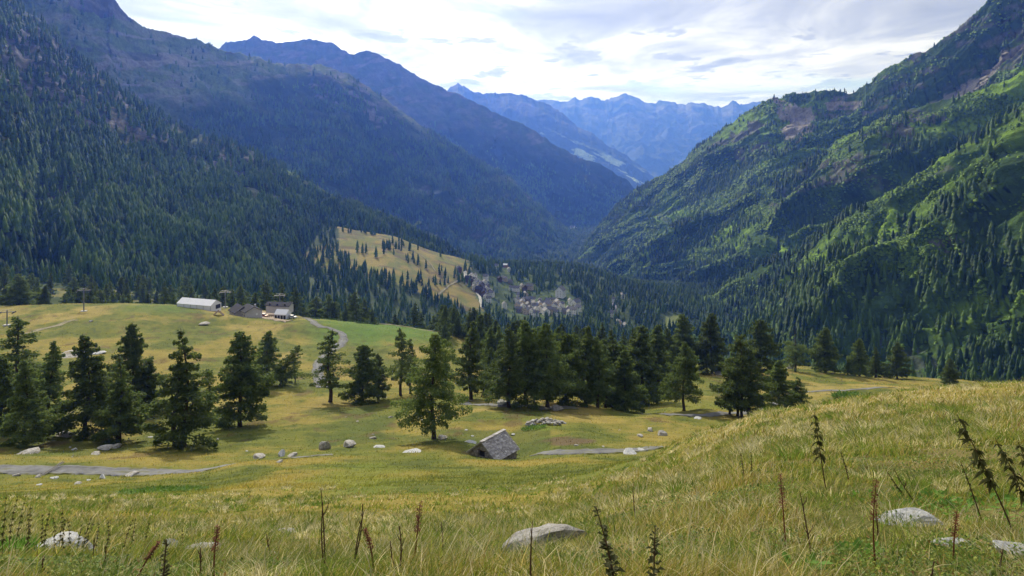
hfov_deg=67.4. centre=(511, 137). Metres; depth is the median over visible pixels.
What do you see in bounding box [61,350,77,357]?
rock
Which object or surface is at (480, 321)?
larch tree
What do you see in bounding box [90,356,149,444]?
larch tree
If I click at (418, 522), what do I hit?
dock stalk
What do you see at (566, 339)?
larch tree
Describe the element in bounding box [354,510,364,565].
dead stalk
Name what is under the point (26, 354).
larch tree
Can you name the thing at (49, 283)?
conifer
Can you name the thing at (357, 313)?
conifer
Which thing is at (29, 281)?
conifer
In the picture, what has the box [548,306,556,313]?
village house
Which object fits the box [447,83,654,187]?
distant mountain
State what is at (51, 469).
drain bar
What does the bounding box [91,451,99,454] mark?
rock
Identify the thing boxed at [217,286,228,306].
conifer
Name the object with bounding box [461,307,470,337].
larch tree
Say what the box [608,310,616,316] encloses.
village house
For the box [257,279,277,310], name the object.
conifer
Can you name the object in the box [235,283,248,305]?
conifer
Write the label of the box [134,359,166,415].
larch tree
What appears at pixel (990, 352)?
forest
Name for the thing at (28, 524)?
nettle
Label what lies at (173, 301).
conifer
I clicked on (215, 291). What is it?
conifer
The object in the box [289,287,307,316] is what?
conifer
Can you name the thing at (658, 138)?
distant mountain
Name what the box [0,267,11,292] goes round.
conifer
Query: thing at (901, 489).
leafy ground cover
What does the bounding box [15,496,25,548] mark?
nettle
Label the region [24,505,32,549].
nettle
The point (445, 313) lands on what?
larch tree
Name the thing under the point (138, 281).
conifer
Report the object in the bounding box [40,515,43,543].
nettle
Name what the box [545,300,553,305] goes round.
village house
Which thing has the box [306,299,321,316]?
conifer
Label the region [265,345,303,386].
larch tree
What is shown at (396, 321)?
conifer
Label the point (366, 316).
conifer
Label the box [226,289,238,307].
conifer
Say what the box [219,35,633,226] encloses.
mountain slope
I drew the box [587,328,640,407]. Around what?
larch tree
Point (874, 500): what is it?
dock stalk
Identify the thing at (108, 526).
nettle
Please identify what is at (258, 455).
rock
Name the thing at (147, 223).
forest
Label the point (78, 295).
conifer
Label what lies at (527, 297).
village house
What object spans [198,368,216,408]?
larch tree
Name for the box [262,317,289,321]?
farm yard
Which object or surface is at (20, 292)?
larch tree
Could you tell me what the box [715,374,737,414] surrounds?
larch tree
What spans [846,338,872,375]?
conifer tree
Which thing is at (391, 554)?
dead stalk
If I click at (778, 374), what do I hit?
larch tree
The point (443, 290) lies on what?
meadow path
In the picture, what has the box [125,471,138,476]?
rock
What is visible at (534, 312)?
village house
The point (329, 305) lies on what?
conifer
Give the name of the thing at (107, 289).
conifer
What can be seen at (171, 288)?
conifer
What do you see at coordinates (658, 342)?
larch tree
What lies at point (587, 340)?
larch tree
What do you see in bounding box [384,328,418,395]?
larch tree
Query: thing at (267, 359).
larch tree
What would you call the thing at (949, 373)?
larch tree
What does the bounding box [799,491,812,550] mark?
dead stalk
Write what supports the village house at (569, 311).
on the ground at (304, 335)
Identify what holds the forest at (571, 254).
on the ground at (304, 335)
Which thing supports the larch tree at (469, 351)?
on the ground at (304, 335)
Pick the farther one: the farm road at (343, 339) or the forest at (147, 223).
the forest at (147, 223)
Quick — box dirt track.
[24,319,76,333]
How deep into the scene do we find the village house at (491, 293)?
1221.55 m
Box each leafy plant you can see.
[604,549,674,562]
[776,550,833,569]
[831,538,884,555]
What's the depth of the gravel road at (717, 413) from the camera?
172.63 m
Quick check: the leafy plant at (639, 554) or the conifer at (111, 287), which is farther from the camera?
the conifer at (111, 287)
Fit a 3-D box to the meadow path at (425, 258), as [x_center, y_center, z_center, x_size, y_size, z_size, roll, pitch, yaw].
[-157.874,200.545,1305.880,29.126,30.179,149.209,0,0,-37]
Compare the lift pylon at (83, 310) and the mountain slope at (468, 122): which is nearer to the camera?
the lift pylon at (83, 310)
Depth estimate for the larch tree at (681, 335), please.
314.40 m
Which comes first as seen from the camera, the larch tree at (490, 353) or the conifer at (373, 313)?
the larch tree at (490, 353)
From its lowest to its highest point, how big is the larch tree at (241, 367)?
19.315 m
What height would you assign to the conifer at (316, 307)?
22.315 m
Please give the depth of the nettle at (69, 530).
4.52 m
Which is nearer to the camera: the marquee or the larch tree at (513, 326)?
the larch tree at (513, 326)
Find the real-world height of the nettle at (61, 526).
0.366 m
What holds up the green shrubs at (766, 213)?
on the mountain slope at (1014, 86)
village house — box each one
[456,265,461,272]
[465,275,471,282]
[474,286,482,294]
[483,274,488,280]
[486,296,491,302]
[488,290,494,297]
[501,275,507,281]
[502,301,506,308]
[512,285,519,291]
[516,306,521,312]
[521,284,526,291]
[523,306,529,313]
[525,295,530,302]
[526,283,533,290]
[533,309,538,316]
[542,307,549,315]
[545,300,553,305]
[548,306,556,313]
[558,301,564,307]
[566,308,571,316]
[568,305,578,314]
[575,304,582,311]
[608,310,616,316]
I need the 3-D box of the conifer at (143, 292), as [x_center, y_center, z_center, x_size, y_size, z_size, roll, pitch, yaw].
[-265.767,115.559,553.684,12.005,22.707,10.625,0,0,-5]
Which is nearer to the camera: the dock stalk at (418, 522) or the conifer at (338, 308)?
the dock stalk at (418, 522)
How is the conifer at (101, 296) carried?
on the ground at (304, 335)
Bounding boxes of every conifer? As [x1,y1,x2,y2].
[0,266,12,285]
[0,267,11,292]
[26,275,35,297]
[30,273,41,296]
[32,277,42,298]
[32,286,41,304]
[46,272,56,294]
[59,294,70,303]
[61,263,72,287]
[63,276,82,303]
[66,286,74,302]
[73,288,85,303]
[78,274,94,301]
[82,282,99,303]
[87,280,98,298]
[91,289,111,303]
[102,283,110,302]
[107,281,118,302]
[110,293,118,302]
[113,277,133,300]
[117,294,128,302]
[123,275,130,292]
[124,288,133,302]
[125,293,131,302]
[131,274,140,296]
[132,274,148,296]
[135,281,147,302]
[138,283,146,302]
[143,293,153,303]
[146,276,154,297]
[151,291,159,303]
[158,282,165,300]
[158,287,172,303]
[163,284,177,301]
[169,292,177,304]
[176,276,194,296]
[182,282,195,297]
[185,286,194,297]
[199,280,209,298]
[211,288,219,297]
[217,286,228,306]
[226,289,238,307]
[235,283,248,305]
[249,292,259,306]
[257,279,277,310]
[272,282,288,301]
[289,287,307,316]
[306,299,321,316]
[307,296,323,317]
[317,293,335,319]
[330,303,340,319]
[335,301,342,320]
[338,302,348,321]
[340,296,353,318]
[346,292,367,321]
[357,299,371,321]
[370,309,377,322]
[391,314,399,324]
[408,303,422,328]
[417,312,427,329]
[427,315,435,330]
[433,304,443,331]
[487,313,492,328]
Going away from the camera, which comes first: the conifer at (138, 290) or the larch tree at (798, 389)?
the larch tree at (798, 389)
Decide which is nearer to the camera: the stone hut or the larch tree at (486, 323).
the stone hut
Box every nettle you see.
[0,497,7,551]
[7,498,18,547]
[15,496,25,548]
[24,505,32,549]
[25,514,31,554]
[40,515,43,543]
[41,511,49,547]
[51,518,56,548]
[59,513,63,544]
[61,517,65,552]
[66,521,70,546]
[82,516,91,548]
[94,523,99,546]
[104,522,110,548]
[810,412,827,486]
[840,451,848,481]
[887,472,904,495]
[952,415,1013,531]
[993,441,1023,507]
[1015,442,1023,467]
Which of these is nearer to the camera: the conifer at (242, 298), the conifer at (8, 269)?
the conifer at (242, 298)
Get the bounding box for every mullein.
[159,539,170,575]
[592,506,626,575]
[645,525,664,575]
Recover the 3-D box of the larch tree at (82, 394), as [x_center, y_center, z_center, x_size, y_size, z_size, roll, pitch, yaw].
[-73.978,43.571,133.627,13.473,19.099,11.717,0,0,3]
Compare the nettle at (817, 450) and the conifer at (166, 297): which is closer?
the nettle at (817, 450)
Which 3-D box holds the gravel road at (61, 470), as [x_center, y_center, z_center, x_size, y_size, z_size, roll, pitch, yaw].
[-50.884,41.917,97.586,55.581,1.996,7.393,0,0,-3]
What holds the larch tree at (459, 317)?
on the ground at (304, 335)
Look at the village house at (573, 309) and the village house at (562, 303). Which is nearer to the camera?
the village house at (573, 309)
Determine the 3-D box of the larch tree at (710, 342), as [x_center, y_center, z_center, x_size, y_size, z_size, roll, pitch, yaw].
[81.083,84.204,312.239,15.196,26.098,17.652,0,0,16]
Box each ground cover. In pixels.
[0,531,48,553]
[114,484,208,494]
[520,423,547,431]
[830,390,867,398]
[848,486,967,510]
[878,488,1023,522]
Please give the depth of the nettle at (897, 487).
4.59 m
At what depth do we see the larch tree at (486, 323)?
397.72 m
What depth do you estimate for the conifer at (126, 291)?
562.15 m
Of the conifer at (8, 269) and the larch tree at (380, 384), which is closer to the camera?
the larch tree at (380, 384)
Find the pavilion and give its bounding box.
[274,309,290,318]
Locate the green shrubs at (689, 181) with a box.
[579,0,1023,265]
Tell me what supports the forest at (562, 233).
on the mountain slope at (134, 50)
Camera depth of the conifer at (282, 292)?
457.44 m
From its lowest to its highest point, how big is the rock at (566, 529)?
0.237 m
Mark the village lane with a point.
(480, 299)
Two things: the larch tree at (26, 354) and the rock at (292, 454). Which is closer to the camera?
the rock at (292, 454)
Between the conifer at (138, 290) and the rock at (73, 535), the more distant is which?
the conifer at (138, 290)
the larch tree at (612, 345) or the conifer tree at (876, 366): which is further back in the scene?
the conifer tree at (876, 366)
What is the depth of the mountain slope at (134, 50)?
2625.91 m
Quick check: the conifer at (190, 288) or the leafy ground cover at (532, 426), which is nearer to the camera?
the leafy ground cover at (532, 426)
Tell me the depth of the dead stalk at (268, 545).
3.57 m
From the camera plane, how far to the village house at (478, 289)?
1197.94 m
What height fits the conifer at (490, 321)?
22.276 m
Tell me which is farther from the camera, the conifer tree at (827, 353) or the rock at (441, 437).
the conifer tree at (827, 353)
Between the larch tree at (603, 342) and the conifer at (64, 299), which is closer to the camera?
the larch tree at (603, 342)
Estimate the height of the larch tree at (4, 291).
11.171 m
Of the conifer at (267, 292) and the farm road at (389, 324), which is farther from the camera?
the conifer at (267, 292)
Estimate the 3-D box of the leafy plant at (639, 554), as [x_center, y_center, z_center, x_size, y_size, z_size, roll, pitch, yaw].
[0.551,1.807,3.277,0.334,0.146,0.310,0,0,0]
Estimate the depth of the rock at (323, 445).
112.29 m
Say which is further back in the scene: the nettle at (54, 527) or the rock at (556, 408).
the rock at (556, 408)
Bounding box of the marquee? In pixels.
[176,297,220,310]
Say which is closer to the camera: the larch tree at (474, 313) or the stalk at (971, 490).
the stalk at (971, 490)
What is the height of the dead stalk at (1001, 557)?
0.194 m
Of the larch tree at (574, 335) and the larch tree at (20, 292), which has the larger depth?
the larch tree at (20, 292)
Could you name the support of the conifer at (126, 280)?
on the ground at (304, 335)
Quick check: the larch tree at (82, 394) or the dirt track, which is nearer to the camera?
the larch tree at (82, 394)
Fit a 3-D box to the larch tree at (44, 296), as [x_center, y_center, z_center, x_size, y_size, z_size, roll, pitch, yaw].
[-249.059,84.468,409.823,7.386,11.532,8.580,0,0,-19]
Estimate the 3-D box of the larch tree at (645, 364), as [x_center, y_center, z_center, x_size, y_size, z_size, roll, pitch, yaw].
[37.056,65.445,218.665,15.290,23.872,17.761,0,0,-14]
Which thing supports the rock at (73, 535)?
on the ground at (304, 335)
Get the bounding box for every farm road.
[295,315,437,331]
[297,317,348,386]
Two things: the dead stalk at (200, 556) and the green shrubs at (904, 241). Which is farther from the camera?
the green shrubs at (904, 241)
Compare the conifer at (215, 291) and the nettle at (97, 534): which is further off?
the conifer at (215, 291)
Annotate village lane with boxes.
[476,292,483,307]
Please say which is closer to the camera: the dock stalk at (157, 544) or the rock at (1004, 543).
the dock stalk at (157, 544)
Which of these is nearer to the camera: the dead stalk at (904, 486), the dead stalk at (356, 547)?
the dead stalk at (356, 547)
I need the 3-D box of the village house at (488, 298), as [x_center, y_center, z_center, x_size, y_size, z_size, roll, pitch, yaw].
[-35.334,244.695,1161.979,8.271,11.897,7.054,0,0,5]
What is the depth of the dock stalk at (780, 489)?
3.42 m
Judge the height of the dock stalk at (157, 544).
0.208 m
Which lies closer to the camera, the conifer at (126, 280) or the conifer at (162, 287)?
the conifer at (162, 287)
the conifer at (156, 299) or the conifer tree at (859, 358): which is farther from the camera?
the conifer at (156, 299)
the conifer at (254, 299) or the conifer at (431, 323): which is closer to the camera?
the conifer at (254, 299)
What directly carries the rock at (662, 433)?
on the ground at (304, 335)
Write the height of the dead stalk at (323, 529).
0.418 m
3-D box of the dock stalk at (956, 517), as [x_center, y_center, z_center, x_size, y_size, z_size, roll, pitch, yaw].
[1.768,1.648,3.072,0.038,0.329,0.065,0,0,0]
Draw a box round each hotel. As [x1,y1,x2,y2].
[555,285,565,298]
[571,298,581,305]
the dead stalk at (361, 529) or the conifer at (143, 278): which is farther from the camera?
the conifer at (143, 278)
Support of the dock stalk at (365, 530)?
on the hillside
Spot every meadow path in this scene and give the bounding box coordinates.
[393,243,435,270]
[436,279,460,295]
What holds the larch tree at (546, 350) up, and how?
on the ground at (304, 335)
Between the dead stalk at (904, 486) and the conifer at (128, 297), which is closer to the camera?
the dead stalk at (904, 486)
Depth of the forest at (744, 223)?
1866.83 m
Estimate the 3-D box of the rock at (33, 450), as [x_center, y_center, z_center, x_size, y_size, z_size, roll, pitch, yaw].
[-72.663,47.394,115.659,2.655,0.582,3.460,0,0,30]
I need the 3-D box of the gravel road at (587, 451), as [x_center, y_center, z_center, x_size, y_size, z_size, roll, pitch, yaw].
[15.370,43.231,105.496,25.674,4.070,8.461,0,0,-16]
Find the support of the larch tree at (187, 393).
on the ground at (304, 335)
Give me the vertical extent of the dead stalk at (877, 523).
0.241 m
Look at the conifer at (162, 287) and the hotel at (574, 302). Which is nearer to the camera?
the conifer at (162, 287)
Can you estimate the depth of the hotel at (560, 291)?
1284.55 m
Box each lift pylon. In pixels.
[0,310,15,325]
[76,288,91,311]
[219,290,230,307]
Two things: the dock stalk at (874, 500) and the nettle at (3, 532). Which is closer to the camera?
the dock stalk at (874, 500)
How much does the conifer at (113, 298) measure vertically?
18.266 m
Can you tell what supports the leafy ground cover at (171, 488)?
on the ground at (304, 335)
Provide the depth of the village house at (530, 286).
1331.29 m
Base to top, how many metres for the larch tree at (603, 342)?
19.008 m
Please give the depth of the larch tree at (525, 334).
169.31 m
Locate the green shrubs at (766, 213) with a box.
[604,71,1023,288]
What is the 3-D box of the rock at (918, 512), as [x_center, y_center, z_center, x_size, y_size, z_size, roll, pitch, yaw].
[2.043,1.964,3.942,0.349,0.085,0.215,0,0,14]
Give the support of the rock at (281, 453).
on the ground at (304, 335)
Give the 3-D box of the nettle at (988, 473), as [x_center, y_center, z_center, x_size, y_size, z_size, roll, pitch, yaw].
[2.209,1.621,3.589,0.288,0.646,0.103,0,0,13]
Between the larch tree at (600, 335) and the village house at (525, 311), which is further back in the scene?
the village house at (525, 311)
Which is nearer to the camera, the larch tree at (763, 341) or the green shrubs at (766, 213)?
the larch tree at (763, 341)
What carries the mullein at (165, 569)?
on the hillside
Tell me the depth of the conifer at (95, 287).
592.08 m
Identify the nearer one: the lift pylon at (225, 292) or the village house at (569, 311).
the lift pylon at (225, 292)
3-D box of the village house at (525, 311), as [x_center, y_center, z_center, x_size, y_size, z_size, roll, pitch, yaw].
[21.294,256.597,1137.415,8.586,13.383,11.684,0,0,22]
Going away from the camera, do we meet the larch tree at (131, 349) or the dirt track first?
the larch tree at (131, 349)
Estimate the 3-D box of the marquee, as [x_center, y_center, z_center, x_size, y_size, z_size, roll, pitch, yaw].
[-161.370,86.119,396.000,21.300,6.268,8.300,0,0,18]
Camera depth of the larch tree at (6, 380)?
133.80 m
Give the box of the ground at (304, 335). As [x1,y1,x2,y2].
[0,225,1023,575]
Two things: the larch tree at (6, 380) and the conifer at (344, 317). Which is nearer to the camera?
the larch tree at (6, 380)
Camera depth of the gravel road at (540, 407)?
170.53 m
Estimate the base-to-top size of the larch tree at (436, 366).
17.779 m
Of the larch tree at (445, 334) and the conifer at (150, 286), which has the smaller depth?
the larch tree at (445, 334)
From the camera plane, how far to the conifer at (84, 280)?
560.97 m
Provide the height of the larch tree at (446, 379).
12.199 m
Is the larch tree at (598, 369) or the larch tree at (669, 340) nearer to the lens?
the larch tree at (598, 369)
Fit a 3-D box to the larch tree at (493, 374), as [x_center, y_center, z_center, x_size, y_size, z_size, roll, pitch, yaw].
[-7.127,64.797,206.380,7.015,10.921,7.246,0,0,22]
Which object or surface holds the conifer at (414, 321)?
on the ground at (304, 335)
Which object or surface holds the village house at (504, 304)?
on the ground at (304, 335)
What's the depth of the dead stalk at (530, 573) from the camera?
2.90 m
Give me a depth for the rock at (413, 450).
105.72 m
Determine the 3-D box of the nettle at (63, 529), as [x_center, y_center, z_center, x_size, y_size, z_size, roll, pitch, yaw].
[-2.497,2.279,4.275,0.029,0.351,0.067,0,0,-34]
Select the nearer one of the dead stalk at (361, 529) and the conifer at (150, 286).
the dead stalk at (361, 529)
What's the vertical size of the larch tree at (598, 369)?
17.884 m
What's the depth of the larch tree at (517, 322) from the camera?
386.29 m
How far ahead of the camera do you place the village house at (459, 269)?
1287.62 m
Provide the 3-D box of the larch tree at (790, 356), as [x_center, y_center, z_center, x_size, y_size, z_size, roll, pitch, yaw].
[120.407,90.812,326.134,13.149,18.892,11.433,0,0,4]
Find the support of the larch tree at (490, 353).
on the ground at (304, 335)
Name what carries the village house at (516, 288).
on the ground at (304, 335)
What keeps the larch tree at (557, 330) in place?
on the ground at (304, 335)
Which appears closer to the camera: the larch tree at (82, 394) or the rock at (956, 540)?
the rock at (956, 540)
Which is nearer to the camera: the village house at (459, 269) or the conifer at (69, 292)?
the conifer at (69, 292)
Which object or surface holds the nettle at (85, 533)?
on the hillside
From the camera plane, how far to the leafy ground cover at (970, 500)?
4.32 m
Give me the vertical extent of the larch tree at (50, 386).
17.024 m
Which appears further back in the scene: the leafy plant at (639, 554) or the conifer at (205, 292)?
the conifer at (205, 292)
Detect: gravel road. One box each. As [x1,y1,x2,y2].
[0,454,332,476]
[459,402,578,410]
[530,446,664,455]
[640,387,894,416]
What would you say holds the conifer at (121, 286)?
on the ground at (304, 335)
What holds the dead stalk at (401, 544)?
on the hillside
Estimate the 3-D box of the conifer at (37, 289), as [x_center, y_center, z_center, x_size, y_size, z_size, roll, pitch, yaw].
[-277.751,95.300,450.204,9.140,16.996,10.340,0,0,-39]
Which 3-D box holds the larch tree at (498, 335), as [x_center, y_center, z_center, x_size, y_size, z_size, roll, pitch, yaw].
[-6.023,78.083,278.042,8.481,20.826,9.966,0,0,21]
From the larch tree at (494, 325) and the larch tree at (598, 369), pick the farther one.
the larch tree at (494, 325)
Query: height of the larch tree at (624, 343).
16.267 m
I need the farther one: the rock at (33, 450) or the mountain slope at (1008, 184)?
the mountain slope at (1008, 184)
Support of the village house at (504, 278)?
on the ground at (304, 335)
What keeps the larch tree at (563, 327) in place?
on the ground at (304, 335)
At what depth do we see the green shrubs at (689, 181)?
2464.19 m
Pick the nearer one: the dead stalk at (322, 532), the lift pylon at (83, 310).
the dead stalk at (322, 532)
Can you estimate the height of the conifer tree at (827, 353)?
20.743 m
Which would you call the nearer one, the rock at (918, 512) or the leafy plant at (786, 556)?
the leafy plant at (786, 556)
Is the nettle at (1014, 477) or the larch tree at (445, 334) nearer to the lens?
the nettle at (1014, 477)
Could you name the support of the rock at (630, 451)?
on the ground at (304, 335)
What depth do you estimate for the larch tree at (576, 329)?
421.81 m
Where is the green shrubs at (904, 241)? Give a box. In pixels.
[693,108,1023,378]
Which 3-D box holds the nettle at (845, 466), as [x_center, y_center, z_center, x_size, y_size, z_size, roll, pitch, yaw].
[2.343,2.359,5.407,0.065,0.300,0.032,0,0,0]
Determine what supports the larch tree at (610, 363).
on the ground at (304, 335)
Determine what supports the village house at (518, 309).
on the ground at (304, 335)
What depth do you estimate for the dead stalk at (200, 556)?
2.89 m
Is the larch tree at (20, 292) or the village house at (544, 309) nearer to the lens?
the larch tree at (20, 292)
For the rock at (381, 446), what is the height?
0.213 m
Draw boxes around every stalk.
[137,540,160,575]
[198,547,201,572]
[210,524,219,575]
[266,534,272,562]
[321,490,328,563]
[321,502,325,560]
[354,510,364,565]
[356,504,364,554]
[363,527,373,569]
[390,541,395,568]
[397,526,403,566]
[413,501,422,564]
[529,521,532,575]
[778,474,785,546]
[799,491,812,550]
[869,478,879,566]
[875,509,878,536]
[893,468,916,505]
[950,510,959,561]
[960,463,981,519]
[999,549,1002,570]
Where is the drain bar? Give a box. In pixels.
[41,461,63,474]
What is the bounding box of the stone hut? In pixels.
[465,429,519,459]
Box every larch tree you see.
[0,274,39,304]
[0,288,11,305]
[0,315,66,408]
[0,356,20,425]
[0,359,57,448]
[25,340,72,425]
[37,285,53,304]
[42,334,114,441]
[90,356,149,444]
[96,323,166,416]
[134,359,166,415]
[139,328,220,450]
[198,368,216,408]
[204,331,275,428]
[251,330,292,381]
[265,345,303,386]
[290,360,302,382]
[298,330,353,401]
[338,345,386,405]
[364,353,392,398]
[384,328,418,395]
[390,334,472,439]
[395,338,419,393]
[434,305,454,335]
[436,354,456,391]
[439,317,451,343]
[448,321,493,399]
[449,307,461,333]
[453,316,463,336]
[456,309,464,326]
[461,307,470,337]
[463,307,485,336]
[472,314,486,354]
[473,358,498,396]
[478,328,499,375]
[478,348,500,385]
[483,312,490,336]
[483,327,533,407]
[486,325,503,359]
[491,320,502,344]
[498,320,556,410]
[501,322,520,359]
[515,320,521,329]
[519,323,584,406]
[540,333,593,407]
[553,326,562,341]
[559,324,568,343]
[567,333,583,394]
[571,325,579,334]
[573,325,601,404]
[577,336,615,407]
[579,328,594,353]
[586,339,623,380]
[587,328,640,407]
[592,345,621,407]
[597,322,605,340]
[606,350,650,412]
[620,332,627,345]
[623,325,668,406]
[626,329,636,349]
[642,324,680,394]
[658,341,704,410]
[664,328,678,372]
[669,314,700,371]
[692,313,729,375]
[709,334,779,416]
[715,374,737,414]
[745,319,781,380]
[760,359,800,408]
[780,330,811,371]
[784,377,812,405]
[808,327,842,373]
[842,360,853,374]
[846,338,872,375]
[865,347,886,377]
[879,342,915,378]
[938,358,961,385]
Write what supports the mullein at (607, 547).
on the hillside
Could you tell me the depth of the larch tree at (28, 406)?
124.21 m
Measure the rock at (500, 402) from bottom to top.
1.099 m
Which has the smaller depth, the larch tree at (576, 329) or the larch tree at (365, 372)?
the larch tree at (365, 372)
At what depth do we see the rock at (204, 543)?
5.56 m
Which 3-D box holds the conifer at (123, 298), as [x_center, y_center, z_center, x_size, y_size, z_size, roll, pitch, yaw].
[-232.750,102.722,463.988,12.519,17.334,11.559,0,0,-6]
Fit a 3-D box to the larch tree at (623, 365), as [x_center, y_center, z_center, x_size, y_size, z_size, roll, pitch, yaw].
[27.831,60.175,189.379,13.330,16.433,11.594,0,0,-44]
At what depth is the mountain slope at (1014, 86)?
1576.62 m
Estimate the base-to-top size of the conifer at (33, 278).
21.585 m
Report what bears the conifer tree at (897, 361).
on the ground at (304, 335)
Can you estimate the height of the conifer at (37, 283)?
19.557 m
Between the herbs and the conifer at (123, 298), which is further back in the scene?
the conifer at (123, 298)
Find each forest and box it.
[0,0,468,294]
[21,215,1023,381]
[22,0,579,261]
[430,121,626,227]
[527,224,601,268]
[577,0,1023,263]
[598,82,1019,289]
[648,103,1023,381]
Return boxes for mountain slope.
[0,0,429,284]
[23,0,569,261]
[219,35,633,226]
[578,0,1023,266]
[604,71,1023,289]
[663,104,1023,381]
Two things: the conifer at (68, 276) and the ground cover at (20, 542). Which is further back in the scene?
the conifer at (68, 276)
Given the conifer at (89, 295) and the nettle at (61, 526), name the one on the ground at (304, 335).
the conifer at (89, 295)
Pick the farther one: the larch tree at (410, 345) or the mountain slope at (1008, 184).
the mountain slope at (1008, 184)
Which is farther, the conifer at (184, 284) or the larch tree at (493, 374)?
the conifer at (184, 284)
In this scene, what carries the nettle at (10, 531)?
on the hillside
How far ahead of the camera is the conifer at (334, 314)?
464.27 m
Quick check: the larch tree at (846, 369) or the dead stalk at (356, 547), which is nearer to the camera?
the dead stalk at (356, 547)
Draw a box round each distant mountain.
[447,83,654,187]
[535,93,761,176]
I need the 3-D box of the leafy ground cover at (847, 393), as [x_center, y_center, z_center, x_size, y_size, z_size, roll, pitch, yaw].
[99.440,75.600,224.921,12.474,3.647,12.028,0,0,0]
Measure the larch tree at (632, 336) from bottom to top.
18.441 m
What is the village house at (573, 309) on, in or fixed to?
on the ground at (304, 335)
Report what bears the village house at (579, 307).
on the ground at (304, 335)
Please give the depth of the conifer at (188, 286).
627.94 m
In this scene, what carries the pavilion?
on the farm yard at (275, 319)
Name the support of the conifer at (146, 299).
on the ground at (304, 335)
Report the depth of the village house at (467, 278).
1243.66 m
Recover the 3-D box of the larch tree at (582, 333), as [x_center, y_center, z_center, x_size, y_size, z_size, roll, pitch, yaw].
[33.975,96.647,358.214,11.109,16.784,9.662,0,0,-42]
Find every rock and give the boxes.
[17,447,39,454]
[37,531,96,550]
[55,431,75,437]
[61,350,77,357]
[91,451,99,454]
[97,444,113,450]
[112,443,121,448]
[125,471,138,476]
[185,542,220,549]
[198,321,209,324]
[253,453,264,458]
[278,449,284,456]
[288,452,297,456]
[319,441,330,449]
[343,440,355,447]
[373,445,384,447]
[402,448,420,452]
[438,435,446,439]
[497,399,506,404]
[502,523,587,552]
[551,405,562,410]
[623,448,636,454]
[658,430,667,435]
[874,507,944,526]
[931,537,979,546]
[992,540,1023,558]
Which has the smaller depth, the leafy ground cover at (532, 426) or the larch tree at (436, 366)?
the larch tree at (436, 366)
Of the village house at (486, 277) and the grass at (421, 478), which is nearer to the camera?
the grass at (421, 478)
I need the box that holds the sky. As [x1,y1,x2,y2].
[116,0,986,107]
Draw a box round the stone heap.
[525,417,565,425]
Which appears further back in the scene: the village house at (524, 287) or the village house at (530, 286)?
the village house at (530, 286)
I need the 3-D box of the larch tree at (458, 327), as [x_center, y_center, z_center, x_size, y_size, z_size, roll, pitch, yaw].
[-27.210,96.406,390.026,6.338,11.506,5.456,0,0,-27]
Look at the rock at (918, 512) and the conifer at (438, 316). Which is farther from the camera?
the conifer at (438, 316)
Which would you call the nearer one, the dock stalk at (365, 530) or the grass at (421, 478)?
the dock stalk at (365, 530)
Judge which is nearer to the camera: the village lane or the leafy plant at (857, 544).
the leafy plant at (857, 544)
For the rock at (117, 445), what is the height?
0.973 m
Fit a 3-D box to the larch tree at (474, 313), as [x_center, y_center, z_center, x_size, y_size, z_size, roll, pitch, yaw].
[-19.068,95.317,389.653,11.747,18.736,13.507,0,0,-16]
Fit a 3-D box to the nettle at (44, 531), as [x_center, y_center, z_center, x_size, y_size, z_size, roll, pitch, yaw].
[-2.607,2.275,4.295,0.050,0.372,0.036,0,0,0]
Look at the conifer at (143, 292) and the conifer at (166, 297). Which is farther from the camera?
the conifer at (143, 292)
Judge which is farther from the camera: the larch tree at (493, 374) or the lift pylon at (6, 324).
the lift pylon at (6, 324)
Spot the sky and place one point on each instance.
(714, 53)
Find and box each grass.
[0,391,746,496]
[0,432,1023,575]
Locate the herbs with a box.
[0,416,1023,575]
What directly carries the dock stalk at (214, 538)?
on the hillside
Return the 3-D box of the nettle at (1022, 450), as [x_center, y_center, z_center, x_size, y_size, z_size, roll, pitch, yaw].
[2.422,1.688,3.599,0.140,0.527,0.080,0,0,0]
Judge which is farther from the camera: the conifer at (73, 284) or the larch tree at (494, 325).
the conifer at (73, 284)

